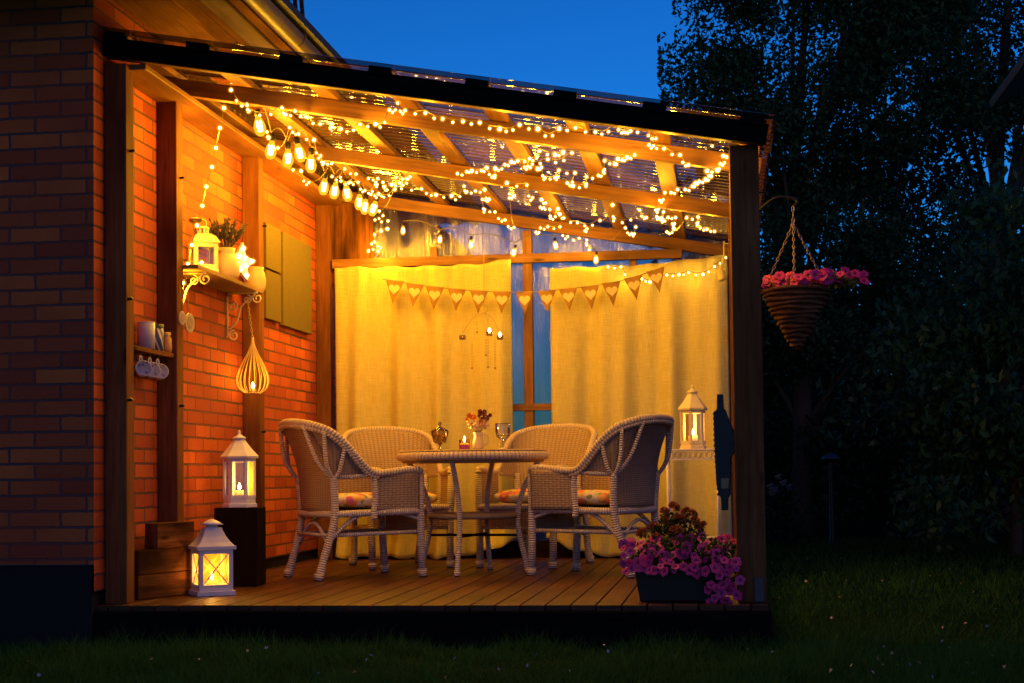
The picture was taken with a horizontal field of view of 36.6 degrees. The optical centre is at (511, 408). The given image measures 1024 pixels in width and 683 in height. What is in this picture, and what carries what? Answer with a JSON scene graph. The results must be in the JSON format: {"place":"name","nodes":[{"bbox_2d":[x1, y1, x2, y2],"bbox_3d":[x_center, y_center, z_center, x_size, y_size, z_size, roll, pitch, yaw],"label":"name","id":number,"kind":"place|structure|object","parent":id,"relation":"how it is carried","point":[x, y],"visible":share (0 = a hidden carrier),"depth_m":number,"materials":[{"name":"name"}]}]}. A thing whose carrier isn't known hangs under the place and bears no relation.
{"place":"outdoors","nodes":[
{"label":"outdoors","id":0,"kind":"place"},
{"bbox_2d":[208,217,246,246],"bbox_3d":[-1.676,-1.018,9.104,0.232,0.227,0.274,-2,-3,35],"label":"lavender bunch","id":1,"kind":"object","parent":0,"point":[226,236],"visible":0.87,"depth_m":9.05,"materials":[{"name":"green plant"}]},
{"bbox_2d":[0,514,1023,682],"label":"lawn ground","id":2,"kind":"structure","parent":0,"point":[845,529],"depth_m":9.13,"materials":[{"name":"plant"}]},
{"bbox_2d":[0,0,342,647],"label":"brick house","id":3,"kind":"structure","parent":2,"relation":"on","point":[53,61],"depth_m":7.57,"materials":[{"name":"brown brick"}]},
{"bbox_2d":[183,264,262,339],"bbox_3d":[-1.704,-0.599,8.995,0.225,0.319,1.200,-1,-2,8],"label":"wall shelf","id":4,"kind":"object","parent":3,"relation":"attached to","point":[213,279],"depth_m":9.09,"materials":[{"name":"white wood"}]},
{"bbox_2d":[189,217,201,233],"bbox_3d":[-1.789,-0.926,8.764,0.076,0.314,0.079,-1,-2,8],"label":"candle holder","id":5,"kind":"object","parent":4,"relation":"on","point":[193,220],"visible":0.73,"depth_m":8.75,"materials":[{"name":"brown metal"}]},
{"bbox_2d":[186,219,220,271],"bbox_3d":[-1.751,-0.923,8.782,0.158,0.310,0.158,1,-3,-27],"label":"lantern","id":6,"kind":"object","parent":4,"relation":"on","point":[205,240],"visible":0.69,"depth_m":8.74,"materials":[{"name":"beige paint"}]},
{"bbox_2d":[218,247,239,279],"bbox_3d":[-1.677,-0.850,9.087,0.163,0.186,0.171,0,-2,-15],"label":"stoneware jug","id":7,"kind":"object","parent":4,"relation":"on","point":[228,264],"visible":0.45,"depth_m":9.04,"materials":[{"name":"white ceramic"}]},
{"bbox_2d":[234,242,254,281],"bbox_3d":[-1.595,-0.875,9.173,0.056,0.232,0.233,-2,-3,36],"label":"star light","id":8,"kind":"object","parent":4,"relation":"on","point":[245,262],"visible":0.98,"depth_m":9.18,"materials":[{"name":"white paint"}]},
{"bbox_2d":[236,298,269,393],"bbox_3d":[-1.603,-0.387,9.579,0.202,0.589,0.206,1,-3,-42],"label":"hanging wire lantern","id":9,"kind":"object","parent":4,"relation":"hanging from","point":[252,347],"visible":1,"depth_m":9.55,"materials":[{"name":"gold metal"}]},
{"bbox_2d":[244,266,265,291],"bbox_3d":[-1.617,-0.810,9.752,0.140,0.161,0.140,-1,-2,8],"label":"storage jar","id":10,"kind":"object","parent":4,"relation":"on","point":[257,278],"visible":0.63,"depth_m":9.70,"materials":[{"name":"white ceramic"}]},
{"bbox_2d":[263,222,280,273],"bbox_3d":[-1.613,-1.079,10.402,0.030,0.300,0.344,-1,-2,8],"label":"canvas board","id":11,"kind":"object","parent":3,"relation":"attached to","point":[272,246],"visible":0.8,"depth_m":10.37,"materials":[{"name":"beige fabric"}]},
{"bbox_2d":[264,269,280,322],"bbox_3d":[-1.610,-0.754,10.382,0.030,0.323,0.344,-1,-2,8],"label":"canvas board","id":12,"kind":"object","parent":3,"relation":"attached to","point":[272,301],"visible":0.79,"depth_m":10.36,"materials":[{"name":"beige fabric"}]},
{"bbox_2d":[279,231,311,334],"bbox_3d":[-1.530,-0.882,10.984,0.030,0.647,0.739,-1,-2,8],"label":"canvas board","id":13,"kind":"object","parent":3,"relation":"attached to","point":[296,285],"visible":1,"depth_m":10.93,"materials":[{"name":"beige fabric"}]},
{"bbox_2d":[293,0,304,16],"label":"roof ladder","id":14,"kind":"object","parent":3,"relation":"attached to","point":[301,2],"depth_m":9.11,"materials":[{"name":"black metal"}]},
{"bbox_2d":[93,557,771,649],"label":"wooden deck","id":15,"kind":"structure","parent":2,"relation":"on","point":[599,600],"depth_m":7.38,"materials":[{"name":"brown wood"}]},
{"bbox_2d":[134,521,197,599],"bbox_3d":[-1.807,0.777,8.004,0.090,0.379,0.500,-2,-3,25],"label":"wooden box","id":16,"kind":"object","parent":15,"relation":"on","point":[162,563],"visible":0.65,"depth_m":7.95,"materials":[{"name":"brown wood"}]},
{"bbox_2d":[188,519,235,596],"bbox_3d":[-1.565,0.771,8.083,0.206,0.394,0.206,0,-3,-25],"label":"lantern","id":17,"kind":"object","parent":15,"relation":"on","point":[211,538],"visible":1,"depth_m":8.03,"materials":[{"name":"white paint"}]},
{"bbox_2d":[214,507,265,586],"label":"wooden plinth","id":18,"kind":"structure","parent":15,"relation":"on","point":[244,529],"depth_m":8.66,"materials":[{"name":"brown wood"}]},
{"bbox_2d":[220,430,258,507],"bbox_3d":[-1.543,0.341,8.774,0.218,0.443,0.189,-1,-2,-4],"label":"lantern","id":19,"kind":"object","parent":18,"relation":"on","point":[239,449],"visible":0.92,"depth_m":8.73,"materials":[{"name":"white paint"}]},
{"bbox_2d":[278,418,426,580],"bbox_3d":[-0.995,0.539,9.384,0.806,0.957,0.682,1,-3,-30],"label":"wicker armchair","id":20,"kind":"object","parent":15,"relation":"on","point":[331,463],"visible":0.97,"depth_m":9.21,"materials":[{"name":"wicker"}]},
{"bbox_2d":[338,492,371,508],"bbox_3d":[-0.939,0.557,9.416,0.490,0.100,0.470,1,-3,-30],"label":"seat cushion","id":21,"kind":"object","parent":20,"relation":"on","point":[360,500],"visible":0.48,"depth_m":9.19,"materials":[{"name":"fabric"}]},
{"bbox_2d":[342,426,454,569],"bbox_3d":[-0.779,0.581,10.456,0.682,0.957,0.806,0,-3,-19],"label":"wicker armchair","id":22,"kind":"object","parent":15,"relation":"on","point":[381,447],"visible":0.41,"depth_m":10.68,"materials":[{"name":"wicker"}]},
{"bbox_2d":[424,492,437,504],"bbox_3d":[-0.758,0.596,10.395,0.470,0.100,0.490,0,-3,-19],"label":"seat cushion","id":23,"kind":"object","parent":22,"relation":"on","point":[433,498],"visible":0.12,"depth_m":10.25,"materials":[{"name":"fabric"}]},
{"bbox_2d":[100,26,798,603],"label":"garden pavilion","id":24,"kind":"structure","parent":15,"relation":"on","point":[190,80],"depth_m":8.34,"materials":[{"name":"brown wood"}]},
{"bbox_2d":[134,345,173,378],"bbox_3d":[-1.897,-0.240,7.997,0.100,0.135,0.600,-1,-2,8],"label":"narrow shelf","id":25,"kind":"object","parent":24,"relation":"attached to","point":[153,353],"visible":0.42,"depth_m":8.02,"materials":[{"name":"brown wood"}]},
{"bbox_2d":[135,352,151,377],"bbox_3d":[-1.873,-0.225,7.839,0.084,0.133,0.091,1,-3,-32],"label":"china cup","id":26,"kind":"object","parent":25,"relation":"hanging from","point":[143,368],"visible":1,"depth_m":7.85,"materials":[{"name":"white ceramic"}]},
{"bbox_2d":[137,321,154,348],"bbox_3d":[-1.889,-0.379,7.998,0.096,0.140,0.096,-1,-2,8],"label":"enamel tin","id":27,"kind":"object","parent":25,"relation":"on","point":[145,334],"visible":0.91,"depth_m":7.96,"materials":[{"name":"white paint"}]},
{"bbox_2d":[146,354,160,378],"bbox_3d":[-1.856,-0.220,7.963,0.084,0.133,0.091,1,-3,-32],"label":"china cup","id":28,"kind":"object","parent":25,"relation":"hanging from","point":[155,372],"visible":0.76,"depth_m":7.97,"materials":[{"name":"white ceramic"}]},
{"bbox_2d":[155,324,163,350],"bbox_3d":[-1.867,-0.375,8.154,0.072,0.144,0.072,-1,-2,8],"label":"striped canister","id":29,"kind":"object","parent":25,"relation":"on","point":[159,337],"visible":0.56,"depth_m":8.13,"materials":[{"name":"grey metal"}]},
{"bbox_2d":[155,356,168,379],"bbox_3d":[-1.840,-0.216,8.076,0.084,0.133,0.091,1,-3,-32],"label":"china cup","id":30,"kind":"object","parent":25,"relation":"hanging from","point":[164,373],"visible":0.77,"depth_m":8.08,"materials":[{"name":"white ceramic"}]},
{"bbox_2d":[164,332,171,352],"bbox_3d":[-1.849,-0.354,8.284,0.064,0.112,0.064,-1,-2,8],"label":"amber jar","id":31,"kind":"object","parent":25,"relation":"on","point":[167,342],"visible":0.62,"depth_m":8.26,"materials":[{"name":"orange glass"}]},
{"bbox_2d":[178,287,185,324],"bbox_3d":[-1.774,-0.554,8.323,0.018,0.208,0.048,-2,-3,36],"label":"oval plaque","id":32,"kind":"object","parent":24,"relation":"hanging from","point":[181,317],"visible":1,"depth_m":8.31,"materials":[{"name":"ceramic"}]},
{"bbox_2d":[184,292,194,332],"bbox_3d":[-1.757,-0.526,8.439,0.018,0.224,0.068,-2,-3,36],"label":"oval plaque","id":33,"kind":"object","parent":24,"relation":"hanging from","point":[189,324],"visible":0.94,"depth_m":8.43,"materials":[{"name":"ceramic"}]},
{"bbox_2d":[183,106,224,284],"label":"fairy lights","id":34,"kind":"object","parent":24,"relation":"hanging from","point":[197,225],"visible":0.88,"depth_m":8.56,"materials":[{"name":"white"}]},
{"bbox_2d":[266,125,332,185],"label":"fairy lights","id":35,"kind":"object","parent":24,"relation":"hanging from","point":[290,127],"visible":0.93,"depth_m":9.18,"materials":[{"name":"white"}]},
{"bbox_2d":[254,108,379,215],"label":"festoon lights","id":36,"kind":"object","parent":24,"relation":"hanging from","point":[362,205],"visible":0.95,"depth_m":9.33,"materials":[{"name":"yellow"}]},
{"bbox_2d":[331,166,395,251],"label":"fairy lights","id":37,"kind":"object","parent":24,"relation":"hanging from","point":[378,194],"visible":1,"depth_m":10.44,"materials":[{"name":"white"}]},
{"bbox_2d":[334,260,516,559],"bbox_3d":[-0.631,0.003,11.274,1.365,2.165,0.240,-1,-2,8],"label":"curtain","id":38,"kind":"object","parent":24,"relation":"hanging from","point":[401,361],"visible":0.62,"depth_m":11.33,"materials":[{"name":"beige fabric"}]},
{"bbox_2d":[383,267,663,313],"bbox_3d":[0.073,-0.834,11.104,2.036,0.315,0.022,-1,-2,8],"label":"heart bunting","id":39,"kind":"object","parent":38,"relation":"attached to","point":[546,296],"visible":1,"depth_m":11.09,"materials":[{"name":"fabric"}]},
{"bbox_2d":[230,87,689,166],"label":"fairy lights","id":40,"kind":"object","parent":24,"relation":"hanging from","point":[538,128],"visible":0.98,"depth_m":7.73,"materials":[{"name":"white"}]},
{"bbox_2d":[459,305,502,368],"bbox_3d":[-0.210,-0.761,10.874,0.318,0.964,0.153,0,-2,-11],"label":"candle mobile","id":41,"kind":"object","parent":24,"relation":"hanging from","point":[487,334],"visible":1,"depth_m":10.89,"materials":[{"name":"metal"}]},
{"bbox_2d":[400,220,598,263],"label":"festoon lights","id":42,"kind":"object","parent":24,"relation":"hanging from","point":[513,251],"visible":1,"depth_m":11.31,"materials":[{"name":"white glass"}]},
{"bbox_2d":[390,174,646,228],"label":"fairy lights","id":43,"kind":"object","parent":24,"relation":"attached to","point":[488,198],"visible":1,"depth_m":9.96,"materials":[{"name":"white"}]},
{"bbox_2d":[456,148,635,188],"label":"fairy lights","id":44,"kind":"object","parent":24,"relation":"attached to","point":[563,152],"visible":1,"depth_m":8.55,"materials":[{"name":"white"}]},
{"bbox_2d":[535,224,636,250],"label":"fairy lights","id":45,"kind":"object","parent":24,"relation":"attached to","point":[584,230],"visible":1,"depth_m":10.85,"materials":[{"name":"white"}]},
{"bbox_2d":[546,255,731,556],"bbox_3d":[0.886,-0.017,11.077,1.325,2.152,0.196,-1,-2,10],"label":"curtain","id":46,"kind":"object","parent":24,"relation":"hanging from","point":[651,349],"visible":0.56,"depth_m":11.11,"materials":[{"name":"beige fabric"}]},
{"bbox_2d":[607,255,725,282],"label":"fairy lights","id":47,"kind":"object","parent":46,"relation":"attached to","point":[670,273],"visible":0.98,"depth_m":11.01,"materials":[{"name":"white"}]},
{"bbox_2d":[655,153,727,233],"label":"fairy lights","id":48,"kind":"object","parent":24,"relation":"hanging from","point":[717,169],"visible":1,"depth_m":8.75,"materials":[{"name":"white"}]},
{"bbox_2d":[716,241,725,281],"bbox_3d":[1.416,-1.001,10.509,0.069,0.276,0.059,-2,-3,29],"label":"knotted cloth","id":49,"kind":"object","parent":24,"relation":"hanging from","point":[720,274],"visible":1,"depth_m":10.49,"materials":[{"name":"beige fabric"}]},
{"bbox_2d":[713,394,734,509],"bbox_3d":[1.006,0.204,7.315,0.110,0.545,0.117,-1,-2,8],"label":"closed umbrella","id":50,"kind":"object","parent":24,"relation":"attached to","point":[724,441],"visible":0.98,"depth_m":7.26,"materials":[{"name":"fabric"}]},
{"bbox_2d":[761,206,832,349],"bbox_3d":[1.450,-0.672,7.923,0.368,0.739,0.368,-1,-2,8],"label":"hanging basket","id":51,"kind":"object","parent":24,"relation":"hanging from","point":[794,310],"visible":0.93,"depth_m":7.82,"materials":[{"name":"brown wicker"}]},
{"bbox_2d":[761,267,869,289],"bbox_3d":[1.516,-0.649,7.869,0.538,0.130,0.348,-2,-3,31],"label":"petunia plant","id":52,"kind":"object","parent":51,"relation":"in","point":[827,277],"visible":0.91,"depth_m":7.79,"materials":[{"name":"pink plant"}]},
{"bbox_2d":[396,449,548,576],"bbox_3d":[-0.239,0.637,9.603,0.947,0.760,0.947,-1,-2,16],"label":"wicker table","id":53,"kind":"object","parent":15,"relation":"on","point":[490,456],"visible":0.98,"depth_m":9.34,"materials":[{"name":"white wicker"}]},
{"bbox_2d":[431,422,448,449],"bbox_3d":[-0.447,0.168,9.600,0.116,0.181,0.116,-1,-2,8],"label":"glass candy bowl","id":54,"kind":"object","parent":53,"relation":"on","point":[437,438],"visible":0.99,"depth_m":9.61,"materials":[{"name":"brown"}]},
{"bbox_2d":[459,436,469,448],"bbox_3d":[-0.294,0.211,9.578,0.068,0.090,0.067,-1,-2,8],"label":"glass tealight","id":55,"kind":"object","parent":53,"relation":"on","point":[464,445],"visible":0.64,"depth_m":9.55,"materials":[{"name":"red glass"}]},
{"bbox_2d":[473,432,488,448],"bbox_3d":[-0.199,0.199,9.560,0.092,0.110,0.072,-3,-3,39],"label":"flower jug","id":56,"kind":"object","parent":53,"relation":"on","point":[478,441],"visible":0.9,"depth_m":9.54,"materials":[{"name":"white ceramic"}]},
{"bbox_2d":[465,409,491,431],"bbox_3d":[-0.209,0.082,9.552,0.176,0.165,0.088,-1,-2,8],"label":"flower bouquet","id":57,"kind":"object","parent":56,"relation":"in","point":[479,424],"visible":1,"depth_m":9.56,"materials":[{"name":"orange plant"}]},
{"bbox_2d":[495,423,510,448],"bbox_3d":[-0.057,0.173,9.648,0.100,0.167,0.099,-1,-2,8],"label":"wine goblet","id":58,"kind":"object","parent":53,"relation":"on","point":[497,434],"visible":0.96,"depth_m":9.67,"materials":[{"name":"clear glass"}]},
{"bbox_2d":[474,423,597,568],"bbox_3d":[0.183,0.566,10.358,0.682,0.957,0.806,-2,-3,26],"label":"wicker armchair","id":59,"kind":"object","parent":15,"relation":"on","point":[566,444],"visible":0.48,"depth_m":10.54,"materials":[{"name":"wicker"}]},
{"bbox_2d":[494,489,527,503],"bbox_3d":[0.155,0.581,10.300,0.470,0.102,0.490,-2,-3,26],"label":"seat cushion","id":60,"kind":"object","parent":59,"relation":"on","point":[509,496],"visible":0.45,"depth_m":10.14,"materials":[{"name":"fabric"}]},
{"bbox_2d":[527,414,673,578],"bbox_3d":[0.563,0.518,9.324,0.806,0.957,0.682,-2,-3,33],"label":"wicker armchair","id":61,"kind":"object","parent":15,"relation":"on","point":[619,460],"visible":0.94,"depth_m":9.14,"materials":[{"name":"wicker"}]},
{"bbox_2d":[577,490,609,505],"bbox_3d":[0.509,0.537,9.358,0.490,0.102,0.470,-2,-3,33],"label":"seat cushion","id":62,"kind":"object","parent":61,"relation":"on","point":[593,497],"visible":0.43,"depth_m":9.13,"materials":[{"name":"fabric"}]},
{"bbox_2d":[635,562,724,601],"bbox_3d":[0.806,0.823,7.392,0.450,0.170,0.300,-1,-2,8],"label":"planter box","id":63,"kind":"object","parent":15,"relation":"on","point":[679,585],"visible":0.55,"depth_m":7.27,"materials":[{"name":"black plastic"}]},
{"bbox_2d":[635,501,706,559],"bbox_3d":[0.771,0.594,7.488,0.349,0.298,0.218,-1,-2,8],"label":"marigold plant","id":64,"kind":"object","parent":63,"relation":"in","point":[668,523],"visible":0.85,"depth_m":7.47,"materials":[{"name":"green plant"}]},
{"bbox_2d":[618,532,745,605],"bbox_3d":[0.801,0.752,7.337,0.598,0.346,0.335,-1,-2,8],"label":"petunia plant","id":65,"kind":"object","parent":63,"relation":"in","point":[713,556],"visible":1,"depth_m":7.23,"materials":[{"name":"purple plant"}]},
{"bbox_2d":[666,449,719,545],"bbox_3d":[1.190,0.642,10.165,0.339,0.757,0.263,-1,-2,8],"label":"plant stand","id":66,"kind":"object","parent":15,"relation":"on","point":[668,476],"visible":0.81,"depth_m":10.06,"materials":[{"name":"white paint"}]},
{"bbox_2d":[678,385,706,448],"bbox_3d":[1.188,0.057,10.189,0.203,0.428,0.176,0,-2,-12],"label":"lantern","id":67,"kind":"object","parent":66,"relation":"on","point":[692,403],"visible":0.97,"depth_m":10.14,"materials":[{"name":"beige paint"}]},
{"bbox_2d":[26,558,1005,677],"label":"clover flowers","id":68,"kind":"object","parent":2,"relation":"on","point":[608,650],"visible":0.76,"depth_m":6.63,"materials":[{"name":"white plant"}]},
{"bbox_2d":[822,452,839,543],"bbox_3d":[3.489,0.972,16.908,0.200,1.006,0.197,-1,-2,8],"label":"garden lamp","id":69,"kind":"object","parent":2,"relation":"on","point":[830,455],"visible":0.93,"depth_m":16.88,"materials":[{"name":"black plastic"}]},
{"bbox_2d":[657,0,1023,534],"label":"garden tree","id":70,"kind":"object","parent":2,"relation":"on","point":[862,68],"visible":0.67,"depth_m":18.98,"materials":[{"name":"green plant"}]},
{"bbox_2d":[783,373,971,533],"bbox_3d":[4.621,0.582,19.324,2.438,2.076,2.239,-1,-2,8],"label":"garden shrub","id":71,"kind":"object","parent":2,"relation":"on","point":[877,481],"visible":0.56,"depth_m":19.00,"materials":[{"name":"green plant"}]},
{"bbox_2d":[762,270,1023,517],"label":"hedge","id":72,"kind":"object","parent":2,"relation":"on","point":[877,381],"depth_m":26.33,"materials":[{"name":"green plant"}]},
{"bbox_2d":[763,0,1023,524],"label":"garden tree","id":73,"kind":"object","parent":2,"relation":"on","point":[994,149],"visible":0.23,"depth_m":21.56,"materials":[{"name":"green plant"}]},
{"bbox_2d":[814,152,1023,555],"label":"lilac bush","id":74,"kind":"object","parent":2,"relation":"on","point":[950,401],"visible":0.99,"depth_m":14.10,"materials":[{"name":"green plant"}]},
{"bbox_2d":[910,340,1023,520],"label":"garden shrub","id":75,"kind":"object","parent":2,"relation":"on","point":[938,453],"visible":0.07,"depth_m":17.86,"materials":[{"name":"green plant"}]},
{"bbox_2d":[989,53,1023,107],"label":"garden shed","id":76,"kind":"structure","parent":2,"relation":"on","point":[1011,86],"depth_m":10.12,"materials":[{"name":"tile"}]},
{"bbox_2d":[290,0,1023,375],"label":"sky","id":77,"kind":"structure","parent":0,"point":[610,46],"materials":[{"name":"blue"}]},
{"bbox_2d":[765,473,810,545],"bbox_3d":[2.818,1.063,16.415,0.702,0.777,0.768,-1,-2,8],"label":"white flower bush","id":78,"kind":"object","parent":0,"point":[771,489],"visible":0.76,"depth_m":16.40,"materials":[{"name":"green plant"}]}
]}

